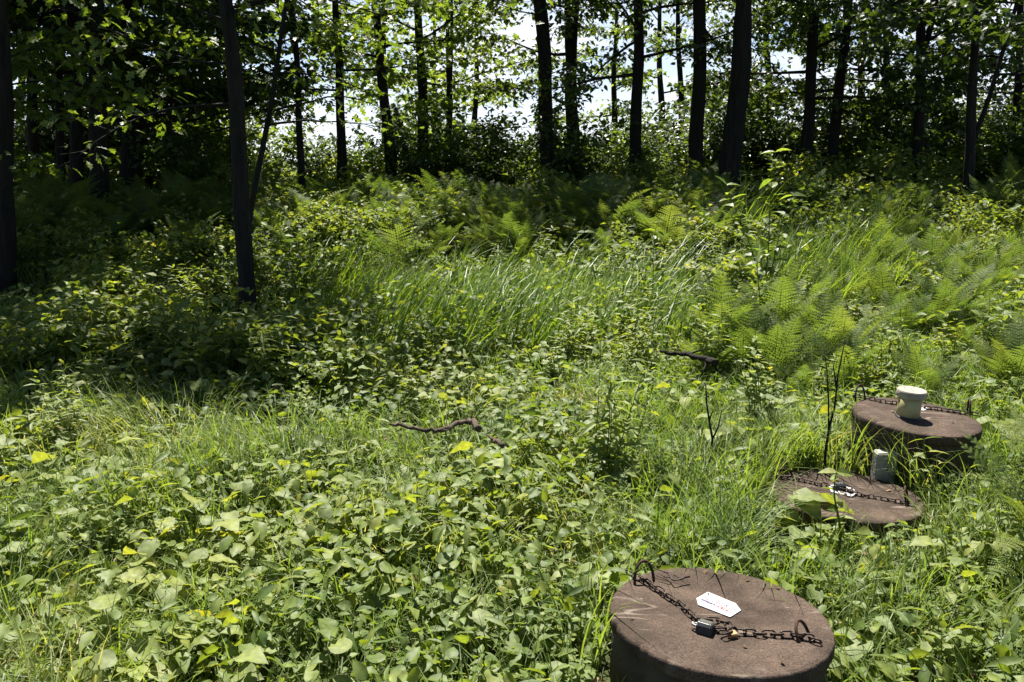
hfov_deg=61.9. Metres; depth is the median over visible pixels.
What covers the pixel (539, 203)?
fern
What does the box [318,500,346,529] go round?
weed
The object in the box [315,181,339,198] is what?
fern
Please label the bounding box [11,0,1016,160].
sky
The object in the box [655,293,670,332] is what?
leafy weed
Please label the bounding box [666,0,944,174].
tree
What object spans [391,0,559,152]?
tree
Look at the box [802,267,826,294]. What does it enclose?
leafy weed
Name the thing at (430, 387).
broadleaf plant
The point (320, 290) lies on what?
tall weed
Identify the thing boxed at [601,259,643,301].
tall grass tuft
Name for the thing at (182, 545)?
broadleaf plant
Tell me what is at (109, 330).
leafy bush
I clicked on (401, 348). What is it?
broadleaf plant
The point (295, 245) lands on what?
leafy bush
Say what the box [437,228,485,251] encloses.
leafy bush
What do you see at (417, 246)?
leafy bush
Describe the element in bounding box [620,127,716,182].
shrub
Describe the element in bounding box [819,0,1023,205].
tree
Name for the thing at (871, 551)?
broadleaf plant
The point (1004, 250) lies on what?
fern
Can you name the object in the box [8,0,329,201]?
tree
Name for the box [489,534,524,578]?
weed
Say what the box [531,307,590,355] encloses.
tall grass tuft
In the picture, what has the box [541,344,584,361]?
broadleaf plant
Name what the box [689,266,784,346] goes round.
fern
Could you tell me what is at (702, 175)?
fern
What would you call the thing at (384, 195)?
fern
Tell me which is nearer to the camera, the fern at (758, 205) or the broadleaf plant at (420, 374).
the broadleaf plant at (420, 374)
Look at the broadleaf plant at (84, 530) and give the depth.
3.37 m
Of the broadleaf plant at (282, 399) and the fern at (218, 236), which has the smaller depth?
the broadleaf plant at (282, 399)
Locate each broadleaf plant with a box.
[0,355,57,384]
[0,364,28,388]
[0,423,32,458]
[0,430,91,480]
[0,434,16,448]
[0,448,44,474]
[0,519,78,577]
[0,541,28,575]
[0,598,36,632]
[0,599,129,674]
[1,570,25,610]
[1,574,80,624]
[2,418,42,440]
[2,447,77,478]
[6,559,76,610]
[19,359,65,395]
[24,593,201,681]
[26,561,123,603]
[29,438,96,472]
[30,390,57,407]
[30,472,73,501]
[32,436,143,484]
[42,536,153,604]
[57,372,104,401]
[59,375,126,401]
[61,600,131,647]
[62,351,128,380]
[67,472,135,516]
[70,424,160,454]
[71,386,106,399]
[78,430,159,462]
[78,511,154,549]
[95,336,159,373]
[100,369,130,389]
[102,605,201,681]
[111,359,147,387]
[112,546,236,609]
[116,345,156,375]
[116,484,206,527]
[120,358,173,387]
[126,561,200,610]
[137,381,183,397]
[137,490,257,565]
[145,626,281,681]
[146,478,227,524]
[150,413,193,435]
[150,433,183,457]
[151,419,220,434]
[152,370,219,410]
[155,430,213,450]
[157,540,212,580]
[158,624,221,672]
[159,388,212,413]
[163,625,241,670]
[181,527,261,569]
[182,383,233,406]
[185,399,218,421]
[192,373,241,398]
[198,494,258,553]
[200,442,265,487]
[201,560,253,602]
[203,415,255,432]
[205,522,296,567]
[208,516,304,570]
[209,363,256,401]
[215,390,280,429]
[216,411,265,433]
[216,500,287,550]
[216,567,309,627]
[221,391,249,414]
[224,612,277,646]
[228,461,294,518]
[232,469,270,494]
[241,440,281,461]
[245,434,328,479]
[250,396,290,413]
[264,534,330,582]
[270,449,355,489]
[270,503,373,562]
[277,425,312,448]
[283,460,345,516]
[287,431,316,458]
[288,423,326,446]
[292,510,335,558]
[293,553,383,616]
[300,464,333,492]
[300,660,316,677]
[303,527,390,577]
[309,392,358,418]
[311,399,351,420]
[317,406,369,431]
[317,467,346,491]
[320,407,353,427]
[321,365,373,405]
[322,504,369,529]
[324,472,371,497]
[328,637,425,681]
[336,411,392,442]
[338,436,404,475]
[341,543,427,608]
[345,439,378,462]
[347,442,383,465]
[348,380,390,406]
[355,543,411,604]
[358,449,406,467]
[367,385,420,400]
[369,394,410,421]
[370,511,417,553]
[374,364,415,392]
[378,343,406,361]
[384,465,427,494]
[390,499,521,558]
[393,479,418,504]
[399,386,459,415]
[400,375,448,401]
[400,482,465,547]
[403,446,444,479]
[404,608,523,679]
[406,354,435,374]
[407,373,438,389]
[413,369,433,381]
[415,442,462,486]
[417,444,464,471]
[417,495,507,549]
[422,579,565,631]
[424,339,482,370]
[426,386,465,406]
[428,355,450,374]
[430,368,465,389]
[430,466,502,505]
[433,367,488,396]
[437,399,475,419]
[437,587,497,652]
[439,496,494,537]
[440,398,477,427]
[444,452,513,491]
[446,483,486,505]
[449,358,489,373]
[449,436,549,491]
[458,362,495,395]
[459,493,514,536]
[464,373,517,405]
[469,398,507,419]
[472,446,520,470]
[473,382,525,406]
[476,555,548,611]
[486,422,571,458]
[488,532,528,565]
[492,421,556,455]
[492,465,549,500]
[498,386,566,417]
[517,348,561,366]
[520,399,554,422]
[532,335,568,359]
[533,422,570,437]
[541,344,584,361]
[550,363,579,383]
[554,410,610,434]
[565,492,661,553]
[567,399,604,414]
[573,555,642,599]
[583,335,619,358]
[611,462,681,501]
[655,381,716,418]
[662,498,750,545]
[691,459,766,496]
[696,413,770,454]
[697,501,818,558]
[730,474,827,526]
[756,371,789,393]
[758,399,831,419]
[777,491,853,540]
[785,394,851,423]
[791,381,840,404]
[795,377,844,396]
[795,425,859,467]
[797,574,961,670]
[818,434,848,461]
[851,535,903,570]
[880,337,934,353]
[909,525,1018,593]
[928,359,963,379]
[932,529,1023,586]
[945,610,1021,674]
[961,396,1014,413]
[971,383,1022,418]
[977,416,1022,449]
[981,420,1023,467]
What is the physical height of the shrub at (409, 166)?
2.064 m
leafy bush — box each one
[0,283,118,333]
[0,286,110,386]
[0,307,27,334]
[0,321,99,382]
[0,330,66,372]
[3,329,66,355]
[13,163,69,190]
[16,228,48,273]
[29,293,181,365]
[37,274,141,312]
[39,244,144,291]
[44,168,117,200]
[49,161,88,177]
[50,292,180,345]
[59,294,136,369]
[67,260,164,304]
[71,220,137,266]
[72,298,135,329]
[73,285,234,365]
[84,139,152,183]
[98,269,148,294]
[104,254,179,288]
[109,171,160,190]
[109,177,141,201]
[124,214,207,288]
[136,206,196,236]
[136,227,217,269]
[146,138,224,186]
[156,285,282,390]
[162,290,309,387]
[175,245,265,307]
[183,290,294,364]
[185,215,235,262]
[215,162,302,190]
[221,228,262,249]
[228,284,346,365]
[228,328,349,388]
[229,246,280,280]
[248,162,286,178]
[252,229,292,255]
[254,181,296,224]
[255,246,367,299]
[259,212,308,247]
[259,285,387,356]
[262,158,296,183]
[269,188,329,214]
[283,237,367,278]
[284,200,349,250]
[286,322,410,388]
[292,189,358,227]
[298,212,364,246]
[303,291,376,332]
[308,159,363,193]
[311,144,374,196]
[332,216,381,248]
[335,196,403,250]
[336,254,373,281]
[342,206,412,245]
[356,168,424,191]
[359,173,412,188]
[370,152,432,182]
[392,230,440,268]
[400,168,456,184]
[401,197,458,239]
[419,225,461,242]
[424,251,484,280]
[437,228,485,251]
[438,170,497,187]
[504,163,575,193]
[515,172,575,200]
[518,210,596,249]
[543,169,605,188]
[586,281,670,312]
[592,135,679,184]
[592,219,651,247]
[601,209,689,249]
[604,240,655,259]
[608,164,659,204]
[610,239,655,263]
[613,190,659,224]
[623,229,709,269]
[627,177,692,225]
[631,194,685,229]
[637,238,692,273]
[648,147,687,185]
[667,204,742,264]
[672,248,776,301]
[681,157,754,183]
[683,153,742,178]
[689,219,731,252]
[716,160,754,184]
[731,168,781,207]
[741,212,795,240]
[747,183,820,217]
[751,151,830,189]
[761,162,793,185]
[765,152,798,191]
[773,169,854,216]
[778,152,862,184]
[780,147,847,184]
[790,184,853,238]
[806,208,855,232]
[812,207,890,254]
[813,148,854,185]
[823,137,903,194]
[828,170,906,207]
[837,174,868,201]
[855,137,919,191]
[856,130,943,192]
[864,254,971,298]
[889,228,909,241]
[898,164,959,195]
[909,152,960,194]
[911,146,976,193]
[924,136,988,195]
[927,171,961,204]
[928,196,999,240]
[940,184,987,224]
[945,214,989,236]
[969,198,1023,232]
[998,190,1023,213]
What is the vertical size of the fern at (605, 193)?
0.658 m
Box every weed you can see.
[3,419,28,453]
[21,594,123,672]
[22,366,91,447]
[27,403,75,456]
[50,491,92,531]
[57,374,85,416]
[58,502,124,566]
[58,622,97,676]
[72,401,107,430]
[72,430,130,466]
[78,325,123,400]
[90,255,127,300]
[96,482,156,532]
[99,669,141,681]
[101,527,162,562]
[102,515,138,566]
[116,259,147,303]
[120,428,151,460]
[123,500,151,527]
[128,264,160,300]
[135,310,163,365]
[144,309,185,379]
[144,517,187,571]
[145,289,202,372]
[159,270,182,302]
[164,260,204,312]
[167,303,203,350]
[167,600,235,677]
[172,604,227,660]
[185,415,211,434]
[202,317,222,374]
[210,564,258,614]
[221,271,237,311]
[228,540,264,583]
[232,303,300,400]
[233,531,287,579]
[240,438,276,486]
[242,483,273,514]
[250,515,283,548]
[256,226,267,247]
[259,414,300,443]
[262,427,297,457]
[279,260,309,307]
[288,433,345,496]
[289,376,321,434]
[303,450,338,498]
[305,426,338,457]
[309,218,329,252]
[314,273,331,304]
[315,492,351,528]
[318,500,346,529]
[323,262,344,294]
[331,412,357,444]
[342,431,396,487]
[345,485,372,526]
[346,278,364,324]
[348,494,384,549]
[348,609,378,655]
[352,493,399,525]
[394,358,422,419]
[398,244,411,276]
[398,308,430,365]
[407,644,439,681]
[429,427,468,460]
[430,432,454,454]
[430,523,459,565]
[469,644,518,681]
[472,562,514,605]
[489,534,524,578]
[491,240,512,274]
[497,466,556,533]
[513,318,528,345]
[514,610,568,659]
[518,602,589,663]
[522,562,558,607]
[529,225,557,272]
[536,244,553,276]
[542,336,567,386]
[546,645,596,681]
[552,246,565,272]
[552,279,582,317]
[553,458,592,487]
[555,297,600,362]
[562,220,576,251]
[563,589,607,622]
[570,234,587,273]
[572,341,663,481]
[575,307,599,356]
[577,230,601,282]
[580,481,605,516]
[584,476,619,518]
[602,249,620,282]
[608,223,635,271]
[608,447,651,487]
[612,287,639,348]
[617,324,653,374]
[619,274,636,312]
[619,291,669,366]
[621,220,663,299]
[625,535,651,565]
[634,272,653,333]
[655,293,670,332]
[664,439,695,470]
[669,243,683,273]
[670,333,689,363]
[684,525,731,570]
[687,281,711,346]
[690,261,712,305]
[690,300,739,379]
[695,229,725,274]
[700,255,715,271]
[707,559,748,575]
[714,148,806,282]
[716,433,740,455]
[728,202,747,250]
[733,256,749,289]
[733,343,786,428]
[738,332,784,408]
[739,212,770,254]
[745,253,768,320]
[746,223,771,260]
[750,510,769,547]
[763,442,795,474]
[792,415,839,464]
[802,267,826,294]
[808,245,821,282]
[808,519,862,582]
[809,353,842,397]
[810,593,866,632]
[811,555,863,605]
[818,467,855,558]
[843,345,886,393]
[848,291,883,332]
[864,323,896,388]
[871,360,935,403]
[874,361,901,392]
[882,310,907,371]
[887,372,918,395]
[892,181,916,219]
[898,529,952,589]
[898,616,946,678]
[907,436,948,507]
[911,318,937,335]
[924,565,997,618]
[932,309,963,373]
[937,525,1003,579]
[946,475,991,512]
[965,663,1021,681]
[968,222,1002,268]
[972,292,1023,369]
[976,503,1012,538]
[978,328,1000,376]
[985,303,1005,332]
[990,385,1017,432]
[991,505,1023,558]
[1000,197,1021,222]
[1000,467,1023,515]
[1007,275,1023,315]
[1014,611,1023,637]
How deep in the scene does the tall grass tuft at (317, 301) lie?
7.43 m
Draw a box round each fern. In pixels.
[13,175,69,207]
[14,169,91,202]
[15,184,120,221]
[19,172,99,208]
[43,194,95,225]
[59,201,106,231]
[92,192,164,239]
[112,174,172,209]
[129,198,170,234]
[138,201,195,236]
[146,212,220,254]
[154,176,211,203]
[155,167,219,217]
[159,188,200,208]
[166,166,227,214]
[193,195,230,228]
[209,231,234,248]
[229,163,298,198]
[249,186,269,220]
[251,208,279,241]
[254,193,302,228]
[257,219,323,260]
[258,172,306,211]
[269,178,319,204]
[271,188,357,238]
[282,176,358,218]
[284,194,344,228]
[314,187,357,210]
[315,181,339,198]
[316,180,346,202]
[337,186,392,220]
[338,199,364,221]
[348,172,392,208]
[349,176,382,201]
[351,212,444,268]
[364,187,404,221]
[376,173,431,198]
[376,193,416,223]
[383,178,432,193]
[391,192,441,228]
[391,235,438,263]
[396,181,438,211]
[404,193,461,227]
[406,169,464,204]
[406,172,465,209]
[408,210,470,256]
[412,188,474,229]
[418,234,456,264]
[428,182,472,198]
[431,190,476,221]
[438,187,481,212]
[439,168,481,195]
[444,189,487,203]
[450,199,483,228]
[452,195,535,229]
[459,200,503,228]
[460,173,503,199]
[460,216,520,247]
[464,177,533,194]
[464,178,493,205]
[465,224,507,259]
[468,186,509,211]
[468,207,543,261]
[475,180,506,208]
[480,183,545,217]
[485,186,539,225]
[486,212,549,265]
[498,211,530,244]
[500,206,547,221]
[504,180,547,212]
[507,176,574,214]
[514,203,556,231]
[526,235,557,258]
[534,183,576,211]
[535,187,590,220]
[544,179,588,194]
[551,201,603,240]
[552,174,623,218]
[552,175,610,207]
[555,170,618,195]
[560,205,603,241]
[565,185,611,210]
[574,224,644,263]
[575,199,618,234]
[576,188,652,241]
[580,175,630,195]
[584,172,636,217]
[592,183,621,206]
[610,192,668,221]
[619,173,650,200]
[627,174,653,192]
[627,193,688,242]
[632,158,683,183]
[632,203,698,259]
[636,181,677,198]
[636,205,703,253]
[638,183,701,205]
[639,169,690,196]
[639,170,679,188]
[649,167,694,193]
[650,225,718,259]
[653,285,777,338]
[663,181,714,201]
[666,190,715,219]
[666,320,740,381]
[667,156,742,181]
[670,171,706,189]
[678,201,734,237]
[678,321,784,372]
[681,164,718,183]
[681,171,738,198]
[682,186,727,212]
[683,166,749,185]
[683,201,752,237]
[684,184,734,211]
[685,295,805,378]
[686,186,744,217]
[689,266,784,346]
[692,305,759,341]
[695,188,730,202]
[697,189,745,205]
[704,195,756,228]
[709,282,768,319]
[710,244,775,271]
[711,174,737,192]
[714,277,768,306]
[719,197,764,217]
[721,199,771,238]
[724,253,828,335]
[726,304,834,383]
[729,302,793,332]
[729,309,798,358]
[732,256,777,292]
[733,271,781,300]
[739,233,797,254]
[744,258,805,291]
[745,224,803,265]
[746,256,800,276]
[755,206,775,220]
[757,289,890,363]
[757,291,810,326]
[762,181,794,215]
[762,349,841,390]
[769,267,838,313]
[776,301,827,354]
[784,169,824,188]
[785,223,840,261]
[787,322,895,389]
[788,291,912,353]
[793,233,826,257]
[800,249,868,307]
[807,285,871,321]
[807,291,849,323]
[808,237,905,289]
[808,324,878,359]
[810,289,859,309]
[816,178,847,210]
[819,210,862,237]
[824,220,890,252]
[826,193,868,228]
[830,222,914,271]
[830,259,862,274]
[835,192,898,229]
[838,283,869,311]
[841,211,883,235]
[844,289,958,333]
[847,184,901,210]
[848,226,912,258]
[848,258,923,305]
[851,212,919,265]
[863,289,884,317]
[864,216,906,242]
[868,185,913,209]
[868,263,904,292]
[879,291,938,332]
[880,255,910,280]
[881,214,931,247]
[884,210,941,238]
[886,180,942,217]
[886,281,1010,332]
[887,222,989,280]
[887,275,979,332]
[889,342,965,402]
[890,255,985,284]
[894,245,921,265]
[903,184,949,220]
[909,297,971,334]
[911,259,1002,304]
[918,277,991,329]
[920,250,982,279]
[925,229,978,252]
[925,306,985,349]
[926,227,985,253]
[927,252,983,291]
[940,232,988,264]
[945,242,1010,282]
[945,314,1023,392]
[947,261,1011,309]
[949,308,1006,337]
[952,238,1023,267]
[954,208,1023,235]
[956,427,1023,581]
[961,189,992,209]
[962,404,1023,490]
[964,305,1023,335]
[964,334,1006,358]
[965,174,1020,210]
[967,264,1023,297]
[967,322,1023,377]
[968,313,1013,331]
[971,309,1023,346]
[972,305,1014,321]
[974,230,1016,255]
[976,280,1023,313]
[977,310,1023,355]
[978,249,1023,288]
[980,266,1015,297]
[983,237,1023,272]
[986,308,1023,333]
[990,151,1023,193]
[991,292,1023,325]
[992,193,1015,211]
[1000,186,1023,211]
[1002,227,1023,268]
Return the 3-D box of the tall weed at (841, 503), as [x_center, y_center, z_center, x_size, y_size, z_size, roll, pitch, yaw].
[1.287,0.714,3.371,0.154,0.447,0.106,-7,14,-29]
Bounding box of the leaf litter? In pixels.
[0,199,1008,681]
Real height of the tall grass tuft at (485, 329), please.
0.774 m
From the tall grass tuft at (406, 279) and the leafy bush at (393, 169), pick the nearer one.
the tall grass tuft at (406, 279)
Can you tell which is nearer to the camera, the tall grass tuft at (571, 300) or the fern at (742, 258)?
the tall grass tuft at (571, 300)
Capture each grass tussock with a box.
[0,556,87,628]
[0,636,81,681]
[1,413,61,491]
[6,410,70,460]
[38,389,140,448]
[117,441,223,490]
[128,611,265,681]
[140,358,194,383]
[195,369,248,406]
[242,412,356,460]
[264,407,336,457]
[271,644,383,681]
[277,455,425,560]
[340,408,411,454]
[346,558,454,622]
[368,348,406,381]
[373,449,458,517]
[379,345,421,372]
[379,359,420,389]
[383,628,522,681]
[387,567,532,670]
[434,368,512,418]
[446,513,542,575]
[457,497,508,538]
[464,348,516,374]
[467,345,496,367]
[521,524,596,582]
[535,485,572,520]
[537,362,603,404]
[561,429,648,483]
[563,357,641,397]
[564,358,611,381]
[573,507,642,583]
[576,499,664,564]
[582,367,656,396]
[628,420,694,465]
[646,392,723,437]
[649,348,691,382]
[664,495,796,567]
[680,447,773,485]
[708,355,766,389]
[726,403,805,438]
[745,402,860,468]
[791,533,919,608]
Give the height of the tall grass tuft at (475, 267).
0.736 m
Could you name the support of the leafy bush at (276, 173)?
on the ground at (496, 651)
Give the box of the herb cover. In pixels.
[0,166,1023,681]
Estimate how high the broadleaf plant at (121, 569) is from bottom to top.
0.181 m
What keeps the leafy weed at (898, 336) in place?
on the ground at (496, 651)
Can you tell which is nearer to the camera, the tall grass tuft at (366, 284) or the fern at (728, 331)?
the fern at (728, 331)
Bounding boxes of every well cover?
[609,559,834,681]
[768,467,924,539]
[847,384,982,499]
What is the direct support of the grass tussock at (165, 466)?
on the ground at (496, 651)
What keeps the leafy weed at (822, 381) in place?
on the ground at (496, 651)
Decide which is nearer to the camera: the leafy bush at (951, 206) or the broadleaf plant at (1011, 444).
the broadleaf plant at (1011, 444)
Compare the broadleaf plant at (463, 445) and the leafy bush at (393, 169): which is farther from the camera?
the leafy bush at (393, 169)
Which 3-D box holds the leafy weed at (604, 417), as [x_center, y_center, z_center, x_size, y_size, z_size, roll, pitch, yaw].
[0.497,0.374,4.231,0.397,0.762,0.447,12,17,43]
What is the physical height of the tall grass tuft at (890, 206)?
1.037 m
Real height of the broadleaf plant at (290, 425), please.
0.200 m
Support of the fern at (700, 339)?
on the ground at (496, 651)
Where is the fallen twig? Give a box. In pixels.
[655,567,689,580]
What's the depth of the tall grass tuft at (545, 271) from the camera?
8.52 m
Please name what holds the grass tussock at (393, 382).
on the ground at (496, 651)
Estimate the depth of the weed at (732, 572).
3.07 m
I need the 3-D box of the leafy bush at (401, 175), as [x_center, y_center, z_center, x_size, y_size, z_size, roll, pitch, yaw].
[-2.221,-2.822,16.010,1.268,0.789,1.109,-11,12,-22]
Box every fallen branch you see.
[388,411,481,433]
[487,434,504,448]
[660,349,722,376]
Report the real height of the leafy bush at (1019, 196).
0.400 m
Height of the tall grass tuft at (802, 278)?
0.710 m
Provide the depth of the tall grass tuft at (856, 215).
10.61 m
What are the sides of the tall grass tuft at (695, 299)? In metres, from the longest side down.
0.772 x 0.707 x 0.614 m
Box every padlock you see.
[691,618,714,636]
[727,630,739,638]
[830,482,845,490]
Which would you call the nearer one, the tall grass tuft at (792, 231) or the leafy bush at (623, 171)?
the tall grass tuft at (792, 231)
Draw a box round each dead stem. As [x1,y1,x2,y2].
[705,384,721,468]
[823,341,844,473]
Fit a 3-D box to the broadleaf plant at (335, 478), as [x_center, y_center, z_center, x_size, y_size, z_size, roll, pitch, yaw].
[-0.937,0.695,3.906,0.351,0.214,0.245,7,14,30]
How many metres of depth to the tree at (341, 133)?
17.19 m
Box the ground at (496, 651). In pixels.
[0,161,1023,681]
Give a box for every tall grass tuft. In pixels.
[263,249,343,326]
[284,249,327,307]
[285,249,337,301]
[289,272,327,318]
[296,251,343,304]
[302,226,356,300]
[306,288,338,317]
[307,261,367,325]
[314,249,374,305]
[314,264,357,308]
[320,257,382,332]
[322,228,380,291]
[323,250,378,308]
[328,257,383,320]
[328,273,382,313]
[330,235,398,299]
[330,254,386,295]
[335,220,381,267]
[335,263,377,304]
[336,249,381,294]
[337,212,388,267]
[340,235,379,288]
[345,244,387,296]
[345,253,397,307]
[346,302,393,358]
[351,263,391,334]
[355,242,414,307]
[359,278,397,319]
[360,258,420,330]
[362,255,424,305]
[363,296,403,334]
[364,302,389,341]
[367,248,391,286]
[367,273,424,319]
[368,254,466,360]
[370,249,432,297]
[371,242,411,306]
[375,242,442,316]
[377,247,432,307]
[378,258,418,319]
[380,266,425,331]
[380,266,442,340]
[386,281,431,340]
[390,241,440,297]
[391,255,456,299]
[397,233,451,299]
[399,247,470,337]
[399,249,491,356]
[400,262,445,309]
[402,236,439,280]
[406,271,449,311]
[410,265,450,311]
[418,273,469,335]
[419,269,479,339]
[424,292,478,345]
[428,284,460,320]
[430,250,472,296]
[431,265,474,313]
[431,285,474,321]
[432,228,495,289]
[435,241,479,290]
[439,235,525,308]
[439,272,508,357]
[439,284,469,333]
[440,301,484,343]
[441,258,480,307]
[441,261,490,314]
[446,246,525,337]
[447,259,492,304]
[450,278,534,370]
[453,249,498,284]
[457,272,496,325]
[459,279,505,352]
[460,242,541,337]
[460,251,508,302]
[464,304,512,358]
[465,252,512,290]
[466,253,520,291]
[467,263,554,359]
[468,258,515,318]
[481,236,512,283]
[483,304,528,349]
[485,262,545,316]
[491,248,559,319]
[495,243,570,334]
[496,248,525,283]
[496,259,543,327]
[498,260,553,318]
[501,227,542,280]
[501,271,548,325]
[503,264,564,349]
[506,269,562,326]
[515,273,587,361]
[516,262,577,328]
[519,271,572,313]
[520,285,570,347]
[520,293,578,352]
[524,249,570,286]
[524,252,558,290]
[524,256,573,309]
[525,266,588,346]
[526,244,565,293]
[530,250,570,280]
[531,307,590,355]
[532,268,593,330]
[537,230,616,318]
[548,265,590,333]
[553,226,613,281]
[553,277,594,323]
[556,277,601,322]
[565,274,631,341]
[567,274,621,322]
[568,261,634,316]
[568,287,617,337]
[583,255,645,321]
[587,261,646,338]
[590,248,635,290]
[592,276,649,336]
[594,248,654,304]
[596,263,627,297]
[601,248,666,321]
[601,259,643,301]
[609,236,672,284]
[613,264,688,340]
[617,242,652,276]
[618,272,667,348]
[624,252,668,296]
[624,271,665,311]
[632,258,688,311]
[634,242,698,306]
[636,263,708,338]
[637,274,695,358]
[639,253,678,290]
[641,230,702,287]
[644,266,701,317]
[652,220,726,292]
[662,284,714,359]
[668,287,707,339]
[670,273,749,336]
[670,278,720,324]
[682,238,732,285]
[684,244,743,298]
[721,164,791,253]
[746,236,825,282]
[764,235,827,295]
[764,254,828,301]
[765,242,815,279]
[771,215,825,269]
[777,218,852,284]
[778,245,823,276]
[780,203,813,237]
[784,222,840,281]
[786,214,846,272]
[800,202,843,241]
[800,206,880,272]
[802,238,880,299]
[804,231,886,312]
[808,222,857,272]
[810,258,873,318]
[811,229,889,303]
[816,217,872,264]
[827,204,902,262]
[828,262,888,321]
[833,194,881,235]
[833,241,919,303]
[839,199,919,263]
[849,205,900,235]
[852,170,922,230]
[862,239,927,294]
[867,206,913,237]
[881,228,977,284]
[888,225,934,264]
[893,187,932,225]
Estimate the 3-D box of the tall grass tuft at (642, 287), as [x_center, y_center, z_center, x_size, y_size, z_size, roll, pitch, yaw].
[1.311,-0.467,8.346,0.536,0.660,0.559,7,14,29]
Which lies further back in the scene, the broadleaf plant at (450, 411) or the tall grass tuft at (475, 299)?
the tall grass tuft at (475, 299)
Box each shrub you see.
[13,39,195,168]
[13,87,50,163]
[13,151,55,206]
[14,92,108,165]
[14,96,82,168]
[14,123,117,179]
[23,74,168,174]
[42,135,116,176]
[109,86,228,186]
[110,146,165,192]
[139,134,229,187]
[143,109,252,179]
[180,77,320,173]
[181,93,276,138]
[264,116,359,189]
[324,146,381,189]
[328,145,384,195]
[346,110,455,157]
[346,129,416,167]
[347,105,481,187]
[352,132,380,165]
[412,131,467,187]
[414,91,526,171]
[431,113,539,185]
[433,128,520,184]
[468,107,568,186]
[479,150,546,193]
[490,89,640,183]
[555,122,628,180]
[573,131,628,181]
[580,115,660,145]
[580,116,673,166]
[611,131,673,174]
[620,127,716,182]
[621,98,718,159]
[625,130,685,171]
[642,97,796,172]
[645,85,801,178]
[659,82,781,180]
[707,81,829,176]
[708,102,799,187]
[754,90,828,151]
[756,95,886,161]
[781,89,907,151]
[815,135,866,192]
[816,90,931,179]
[818,82,964,178]
[842,116,952,177]
[847,74,1001,190]
[888,90,1023,193]
[902,84,993,154]
[902,144,952,194]
[937,83,1023,189]
[938,133,1023,193]
[941,95,1023,190]
[952,88,1023,155]
[953,87,1022,124]
[958,124,1019,177]
[988,81,1023,123]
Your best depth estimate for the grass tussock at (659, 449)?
4.44 m
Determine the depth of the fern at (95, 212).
12.08 m
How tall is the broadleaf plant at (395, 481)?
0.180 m
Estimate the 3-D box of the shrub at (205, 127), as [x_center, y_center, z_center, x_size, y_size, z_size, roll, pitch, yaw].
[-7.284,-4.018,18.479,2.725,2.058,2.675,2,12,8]
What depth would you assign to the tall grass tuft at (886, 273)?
8.12 m
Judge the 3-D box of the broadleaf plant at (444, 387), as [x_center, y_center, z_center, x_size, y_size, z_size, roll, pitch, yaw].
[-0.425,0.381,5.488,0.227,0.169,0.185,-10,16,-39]
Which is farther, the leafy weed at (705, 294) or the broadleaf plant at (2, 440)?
the leafy weed at (705, 294)
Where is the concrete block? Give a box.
[870,449,897,483]
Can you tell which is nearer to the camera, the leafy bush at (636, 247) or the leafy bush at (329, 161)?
the leafy bush at (636, 247)
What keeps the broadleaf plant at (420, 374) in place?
on the ground at (496, 651)
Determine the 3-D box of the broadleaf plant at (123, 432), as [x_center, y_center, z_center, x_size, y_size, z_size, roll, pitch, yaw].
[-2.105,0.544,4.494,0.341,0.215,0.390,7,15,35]
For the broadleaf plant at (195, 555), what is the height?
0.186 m
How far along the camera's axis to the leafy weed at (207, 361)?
5.96 m
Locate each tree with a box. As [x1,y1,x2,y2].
[0,0,172,292]
[0,0,565,315]
[6,0,281,194]
[6,0,338,203]
[7,0,230,193]
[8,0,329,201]
[13,0,226,177]
[14,0,105,179]
[32,0,311,188]
[41,4,223,154]
[107,0,354,176]
[116,0,433,224]
[133,0,373,192]
[146,0,505,192]
[157,9,315,160]
[252,0,497,181]
[288,0,521,181]
[309,0,477,143]
[331,0,598,146]
[365,2,524,130]
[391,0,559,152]
[402,0,649,179]
[440,0,809,180]
[466,0,632,184]
[527,0,689,147]
[536,0,900,188]
[595,0,727,146]
[616,0,761,146]
[664,0,880,191]
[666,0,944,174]
[667,0,990,187]
[718,0,915,199]
[751,0,1006,148]
[762,0,933,128]
[794,0,1023,183]
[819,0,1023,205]
[860,1,1023,146]
[889,5,1022,188]
[969,17,1023,122]
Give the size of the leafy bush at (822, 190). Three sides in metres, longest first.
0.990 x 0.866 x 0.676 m
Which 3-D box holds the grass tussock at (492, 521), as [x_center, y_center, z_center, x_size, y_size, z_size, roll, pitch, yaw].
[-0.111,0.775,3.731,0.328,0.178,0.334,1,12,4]
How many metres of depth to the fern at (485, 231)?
10.93 m
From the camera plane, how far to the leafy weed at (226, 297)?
8.92 m
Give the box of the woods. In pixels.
[13,105,1010,189]
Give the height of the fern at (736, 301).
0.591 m
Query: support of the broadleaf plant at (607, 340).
on the ground at (496, 651)
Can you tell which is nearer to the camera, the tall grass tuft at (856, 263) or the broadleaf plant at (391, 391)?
the broadleaf plant at (391, 391)
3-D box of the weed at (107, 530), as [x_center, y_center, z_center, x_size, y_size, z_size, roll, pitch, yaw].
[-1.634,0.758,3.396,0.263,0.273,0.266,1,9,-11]
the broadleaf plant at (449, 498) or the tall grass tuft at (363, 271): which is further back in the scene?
the tall grass tuft at (363, 271)
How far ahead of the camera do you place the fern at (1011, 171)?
13.04 m
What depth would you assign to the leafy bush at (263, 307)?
6.08 m
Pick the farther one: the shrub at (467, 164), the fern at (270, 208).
the shrub at (467, 164)
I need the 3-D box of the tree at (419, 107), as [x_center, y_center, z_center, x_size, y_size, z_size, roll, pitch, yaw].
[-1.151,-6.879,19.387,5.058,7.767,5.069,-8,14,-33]
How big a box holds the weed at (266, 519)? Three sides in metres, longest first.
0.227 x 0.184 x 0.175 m
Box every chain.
[625,569,821,643]
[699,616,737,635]
[769,475,914,506]
[852,394,977,415]
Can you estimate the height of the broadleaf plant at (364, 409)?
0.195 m

